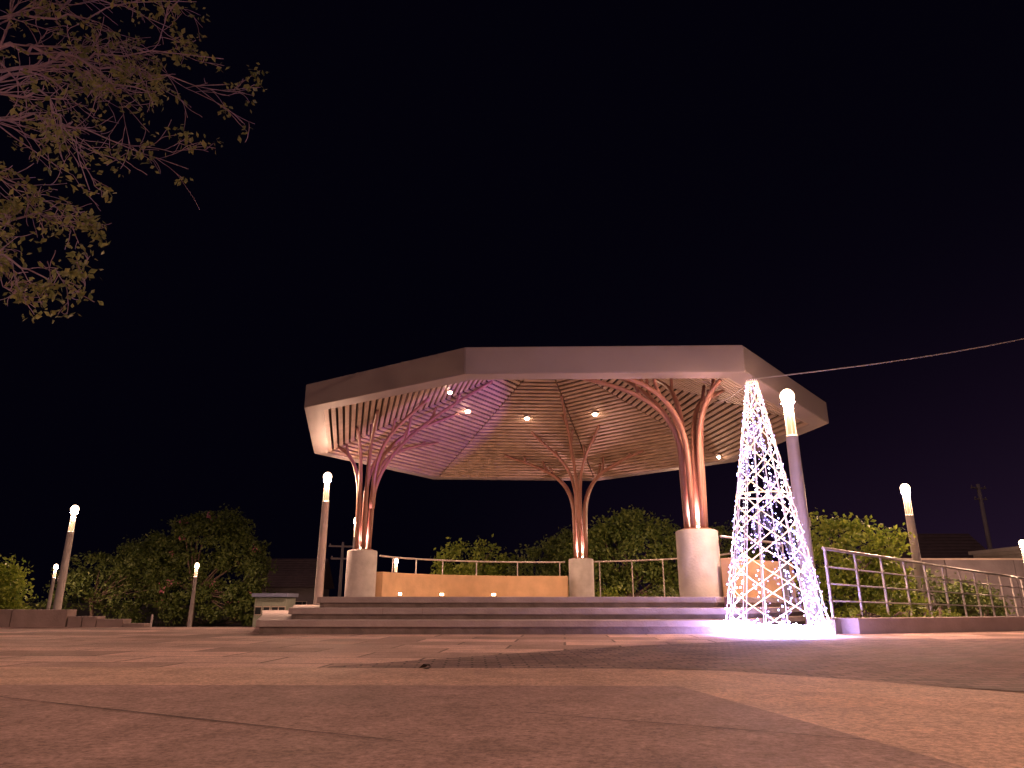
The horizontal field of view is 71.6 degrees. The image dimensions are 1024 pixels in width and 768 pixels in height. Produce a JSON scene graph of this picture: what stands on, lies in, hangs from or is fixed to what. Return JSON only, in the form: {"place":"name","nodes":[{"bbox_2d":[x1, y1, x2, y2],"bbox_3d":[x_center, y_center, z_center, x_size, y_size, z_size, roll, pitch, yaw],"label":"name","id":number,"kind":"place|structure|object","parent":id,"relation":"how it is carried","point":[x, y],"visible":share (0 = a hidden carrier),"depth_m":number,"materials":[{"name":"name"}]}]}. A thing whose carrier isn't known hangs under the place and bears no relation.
{"place":"outdoors","nodes":[
{"label":"outdoors","id":0,"kind":"place"},
{"bbox_2d":[242,559,333,624],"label":"house","id":1,"kind":"structure","parent":0,"point":[296,576],"depth_m":57.10,"materials":[{"name":"grey paint"}]},
{"bbox_2d":[295,601,306,604],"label":"window","id":2,"kind":"structure","parent":1,"relation":"in","point":[296,602],"depth_m":55.84,"materials":[{"name":"black glass"}]},
{"bbox_2d":[22,603,848,626],"bbox_3d":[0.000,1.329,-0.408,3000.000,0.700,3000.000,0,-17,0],"label":"terrain","id":3,"kind":"structure","parent":0,"point":[84,612],"depth_m":103.39,"materials":[{"name":"green plant"}]},
{"bbox_2d":[0,553,38,608],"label":"tree","id":4,"kind":"object","parent":3,"relation":"on","point":[7,579],"visible":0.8,"depth_m":18.59,"materials":[{"name":"green plant"}]},
{"bbox_2d":[22,596,78,613],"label":"shrub","id":5,"kind":"object","parent":3,"relation":"on","point":[35,606],"visible":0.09,"depth_m":53.55,"materials":[{"name":"green plant"}]},
{"bbox_2d":[46,564,57,608],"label":"park lamp","id":6,"kind":"object","parent":3,"relation":"on","point":[51,588],"visible":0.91,"depth_m":46.55,"materials":[{"name":"grey"}]},
{"bbox_2d":[53,505,78,608],"bbox_3d":[-14.390,5.950,22.808,0.270,4.093,0.270,16,-23,-41],"label":"park lamp","id":7,"kind":"object","parent":3,"relation":"on","point":[61,579],"visible":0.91,"depth_m":22.80,"materials":[{"name":"grey metal"}]},
{"bbox_2d":[35,534,181,622],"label":"tree","id":8,"kind":"object","parent":3,"relation":"on","point":[79,583],"visible":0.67,"depth_m":51.39,"materials":[{"name":"green plant"}]},
{"bbox_2d":[187,563,198,626],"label":"park lamp","id":9,"kind":"object","parent":3,"relation":"on","point":[190,616],"visible":0.95,"depth_m":43.87,"materials":[{"name":"grey"}]},
{"bbox_2d":[137,599,252,625],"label":"shrub","id":10,"kind":"object","parent":3,"relation":"on","point":[206,623],"visible":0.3,"depth_m":54.37,"materials":[{"name":"green plant"}]},
{"bbox_2d":[123,503,277,626],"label":"flowering tree","id":11,"kind":"object","parent":3,"relation":"on","point":[237,538],"visible":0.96,"depth_m":50.61,"materials":[{"name":"green plant"}]},
{"bbox_2d":[252,593,298,626],"bbox_3d":[-11.300,10.997,33.686,1.650,2.030,1.820,0,-17,0],"label":"kiosk","id":12,"kind":"object","parent":3,"relation":"on","point":[274,601],"visible":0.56,"depth_m":33.15,"materials":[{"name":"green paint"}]},
{"bbox_2d":[254,606,261,614],"bbox_3d":[-11.825,10.558,33.068,0.310,0.394,0.045,0,-17,0],"label":"window","id":13,"kind":"structure","parent":12,"relation":"in","point":[258,609],"depth_m":33.05,"materials":[{"name":"black glass"}]},
{"bbox_2d":[329,542,352,596],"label":"utility pole","id":14,"kind":"object","parent":3,"relation":"on","point":[341,570],"visible":0.71,"depth_m":41.20,"materials":[{"name":"grey paint"}]},
{"bbox_2d":[353,517,355,548],"bbox_3d":[-6.870,7.846,30.856,0.270,4.093,0.270,-6,-18,18],"label":"park lamp","id":15,"kind":"object","parent":3,"relation":"on","point":[354,534],"visible":0.16,"depth_m":31.14,"materials":[{"name":"grey"}]},
{"bbox_2d":[394,558,397,572],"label":"park lamp","id":16,"kind":"object","parent":3,"relation":"on","point":[396,564],"visible":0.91,"depth_m":46.51,"materials":[{"name":"white"}]},
{"bbox_2d":[430,533,522,575],"bbox_3d":[-2.103,9.971,35.120,5.332,5.035,3.828,0,-17,0],"label":"tree","id":17,"kind":"object","parent":3,"relation":"on","point":[470,569],"visible":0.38,"depth_m":35.06,"materials":[{"name":"green plant"}]},
{"bbox_2d":[502,524,588,581],"bbox_3d":[1.887,9.515,34.297,4.805,5.422,3.597,0,-17,0],"label":"tree","id":18,"kind":"object","parent":3,"relation":"on","point":[549,569],"visible":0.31,"depth_m":34.00,"materials":[{"name":"green plant"}]},
{"bbox_2d":[594,585,630,596],"bbox_3d":[3.834,8.239,25.657,2.882,1.923,2.022,-8,-19,24],"label":"bush","id":19,"kind":"object","parent":3,"relation":"on","point":[606,593],"visible":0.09,"depth_m":25.86,"materials":[{"name":"green plant"}]},
{"bbox_2d":[550,504,680,596],"bbox_3d":[5.947,8.805,33.304,8.256,6.212,4.897,0,-17,0],"label":"tree","id":20,"kind":"object","parent":3,"relation":"on","point":[600,532],"visible":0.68,"depth_m":32.99,"materials":[{"name":"green plant"}]},
{"bbox_2d":[642,578,679,596],"bbox_3d":[5.794,7.984,25.380,3.155,2.043,1.921,0,-17,0],"label":"bush","id":21,"kind":"object","parent":3,"relation":"on","point":[653,593],"visible":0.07,"depth_m":25.34,"materials":[{"name":"green plant"}]},
{"bbox_2d":[710,520,779,596],"bbox_3d":[10.065,9.107,32.899,4.702,5.403,3.729,0,-17,0],"label":"tree","id":22,"kind":"object","parent":3,"relation":"on","point":[749,552],"visible":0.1,"depth_m":32.60,"materials":[{"name":"green plant"}]},
{"bbox_2d":[818,619,841,633],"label":"ramp kerb","id":23,"kind":"structure","parent":3,"relation":"on","point":[836,626],"depth_m":10.37,"materials":[{"name":"grey concrete"}]},
{"bbox_2d":[839,607,890,617],"bbox_3d":[5.704,3.858,11.489,0.958,0.497,0.743,-4,-18,13],"label":"ground shrub","id":24,"kind":"object","parent":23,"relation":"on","point":[858,615],"visible":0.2,"depth_m":11.42,"materials":[{"name":"green plant"}]},
{"bbox_2d":[883,605,933,616],"bbox_3d":[6.515,3.961,11.853,1.019,0.530,0.671,-9,-19,27],"label":"ground shrub","id":25,"kind":"object","parent":23,"relation":"on","point":[906,613],"visible":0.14,"depth_m":11.74,"materials":[{"name":"green plant"}]},
{"bbox_2d":[821,547,1023,618],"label":"metal railing","id":26,"kind":"object","parent":23,"relation":"on","point":[858,585],"visible":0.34,"depth_m":13.23,"materials":[{"name":"silver metal"}]},
{"bbox_2d":[912,607,970,616],"bbox_3d":[7.380,4.049,12.092,0.945,0.485,0.686,5,-18,-15],"label":"ground shrub","id":27,"kind":"object","parent":23,"relation":"on","point":[941,612],"visible":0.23,"depth_m":12.06,"materials":[{"name":"green plant"}]},
{"bbox_2d":[786,510,933,617],"bbox_3d":[8.374,4.717,17.229,3.267,3.396,2.607,11,-20,-31],"label":"tree","id":28,"kind":"object","parent":3,"relation":"on","point":[879,541],"visible":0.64,"depth_m":17.07,"materials":[{"name":"green plant"}]},
{"bbox_2d":[900,484,930,614],"bbox_3d":[10.750,4.684,18.856,0.270,4.093,0.270,-5,-18,15],"label":"park lamp","id":29,"kind":"object","parent":3,"relation":"on","point":[911,527],"visible":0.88,"depth_m":18.93,"materials":[{"name":"grey metal"}]},
{"bbox_2d":[847,565,1020,616],"bbox_3d":[11.145,5.926,19.114,4.270,2.100,2.110,0,-17,0],"label":"shrub","id":30,"kind":"object","parent":3,"relation":"on","point":[953,597],"visible":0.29,"depth_m":18.78,"materials":[{"name":"green plant"}]},
{"bbox_2d":[848,558,1023,615],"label":"boundary wall","id":31,"kind":"structure","parent":3,"relation":"on","point":[1010,566],"depth_m":30.82,"materials":[{"name":"grey paint"}]},
{"bbox_2d":[971,484,992,548],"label":"utility pole","id":32,"kind":"object","parent":3,"relation":"on","point":[984,519],"visible":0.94,"depth_m":44.51,"materials":[{"name":"grey paint"}]},
{"bbox_2d":[957,584,1015,616],"bbox_3d":[13.329,6.638,20.130,2.224,1.889,1.718,0,-17,0],"label":"shrub","id":33,"kind":"object","parent":3,"relation":"on","point":[1001,609],"visible":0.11,"depth_m":19.95,"materials":[{"name":"green plant"}]},
{"bbox_2d":[968,546,1022,557],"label":"flat roofed house","id":34,"kind":"structure","parent":3,"relation":"on","point":[1011,552],"depth_m":36.10,"materials":[{"name":"paint"}]},
{"bbox_2d":[1019,540,1023,563],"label":"park lamp","id":35,"kind":"object","parent":3,"relation":"on","point":[1021,543],"visible":1,"depth_m":27.32,"materials":[{"name":"white"}]},
{"bbox_2d":[0,685,966,767],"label":"paving","id":36,"kind":"structure","parent":0,"point":[460,726],"depth_m":2.49,"materials":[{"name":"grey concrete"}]},
{"bbox_2d":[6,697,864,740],"bbox_3d":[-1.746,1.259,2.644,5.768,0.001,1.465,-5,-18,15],"label":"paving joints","id":37,"kind":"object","parent":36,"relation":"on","point":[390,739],"visible":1,"depth_m":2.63,"materials":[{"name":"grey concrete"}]},
{"bbox_2d":[0,627,1023,767],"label":"plaza ground","id":38,"kind":"structure","parent":0,"point":[248,647],"depth_m":7.69,"materials":[{"name":"stone"}]},
{"bbox_2d":[0,609,149,626],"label":"stepped wall","id":39,"kind":"structure","parent":38,"relation":"on","point":[39,618],"depth_m":13.13,"materials":[{"name":"concrete"}]},
{"bbox_2d":[0,0,268,323],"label":"overhanging tree","id":40,"kind":"object","parent":38,"relation":"on","point":[81,59],"visible":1,"depth_m":8.66,"materials":[{"name":"green plant"}]},
{"bbox_2d":[419,664,430,668],"bbox_3d":[-0.574,1.876,4.717,0.074,0.038,0.056,12,-21,-35],"label":"dry leaf","id":41,"kind":"object","parent":38,"relation":"on","point":[423,666],"visible":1,"depth_m":4.72,"materials":[{"name":"brown plant"}]},
{"bbox_2d":[0,667,1023,767],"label":"stone band","id":42,"kind":"object","parent":38,"relation":"on","point":[971,728],"visible":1,"depth_m":3.67,"materials":[{"name":"stone"}]},
{"bbox_2d":[256,597,805,633],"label":"stepped platform","id":43,"kind":"structure","parent":38,"relation":"on","point":[517,615],"depth_m":10.71,"materials":[{"name":"concrete"}]},
{"bbox_2d":[313,472,331,604],"bbox_3d":[-5.420,4.555,20.308,0.270,4.093,0.270,-1,-17,3],"label":"park lamp","id":44,"kind":"object","parent":43,"relation":"on","point":[320,567],"visible":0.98,"depth_m":20.23,"materials":[{"name":"grey metal"}]},
{"bbox_2d":[375,572,568,596],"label":"bench wall","id":45,"kind":"structure","parent":43,"relation":"on","point":[390,584],"depth_m":22.12,"materials":[{"name":"orange concrete"}]},
{"bbox_2d":[379,555,564,575],"bbox_3d":[-1.294,5.657,21.940,6.368,0.464,1.196,10,-20,-29],"label":"handrail","id":46,"kind":"object","parent":45,"relation":"on","point":[416,559],"visible":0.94,"depth_m":22.59,"materials":[{"name":"silver metal"}]},
{"bbox_2d":[304,345,828,596],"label":"pavilion","id":47,"kind":"structure","parent":43,"relation":"on","point":[576,416],"depth_m":19.59,"materials":[{"name":"grey"}]},
{"bbox_2d":[594,550,743,596],"bbox_3d":[4.699,5.593,20.504,1.111,1.184,6.099,10,-20,-30],"label":"handrail","id":48,"kind":"object","parent":43,"relation":"on","point":[647,560],"visible":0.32,"depth_m":22.03,"materials":[{"name":"silver metal"}]},
{"bbox_2d":[721,558,796,597],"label":"bench wall","id":49,"kind":"structure","parent":43,"relation":"on","point":[771,585],"depth_m":13.81,"materials":[{"name":"beige concrete"}]},
{"bbox_2d":[719,535,784,559],"bbox_3d":[5.374,3.568,15.103,0.532,0.444,3.883,-12,-21,34],"label":"handrail","id":50,"kind":"object","parent":49,"relation":"on","point":[756,540],"visible":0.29,"depth_m":14.89,"materials":[{"name":"silver metal"}]},
{"bbox_2d":[778,561,791,597],"bbox_3d":[5.600,4.231,14.444,0.170,1.230,0.170,-16,-23,43],"label":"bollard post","id":51,"kind":"object","parent":43,"relation":"on","point":[786,586],"visible":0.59,"depth_m":14.47,"materials":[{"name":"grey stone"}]},
{"bbox_2d":[327,638,1023,691],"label":"paver field","id":52,"kind":"structure","parent":38,"relation":"on","point":[993,664],"depth_m":5.54,"materials":[{"name":"stone"}]},
{"bbox_2d":[722,379,834,636],"bbox_3d":[3.640,1.691,10.263,1.453,3.650,1.450,0,-17,0],"label":"lit cone tree","id":53,"kind":"object","parent":38,"relation":"on","point":[816,630],"visible":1,"depth_m":10.07,"materials":[{"name":"silver metal"}]},
{"bbox_2d":[714,338,1023,402],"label":"guy cable","id":54,"kind":"object","parent":53,"relation":"attached to","point":[865,365],"visible":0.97,"depth_m":11.86,"materials":[{"name":"grey metal"}]},
{"bbox_2d":[780,389,819,625],"bbox_3d":[4.900,2.050,12.081,0.270,4.093,0.270,0,-17,0],"label":"park lamp","id":55,"kind":"object","parent":38,"relation":"on","point":[787,396],"visible":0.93,"depth_m":12.09,"materials":[{"name":"silver metal"}]},
{"bbox_2d":[814,616,1023,633],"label":"planter wall","id":56,"kind":"structure","parent":38,"relation":"on","point":[885,625],"depth_m":10.68,"materials":[{"name":"concrete"}]},
{"bbox_2d":[0,0,1023,602],"label":"sky","id":57,"kind":"structure","parent":0,"point":[801,185],"materials":[{"name":"black"}]},
{"bbox_2d":[872,534,986,557],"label":"house","id":58,"kind":"structure","parent":0,"point":[946,545],"depth_m":43.71,"materials":[{"name":"grey paint"}]}
]}

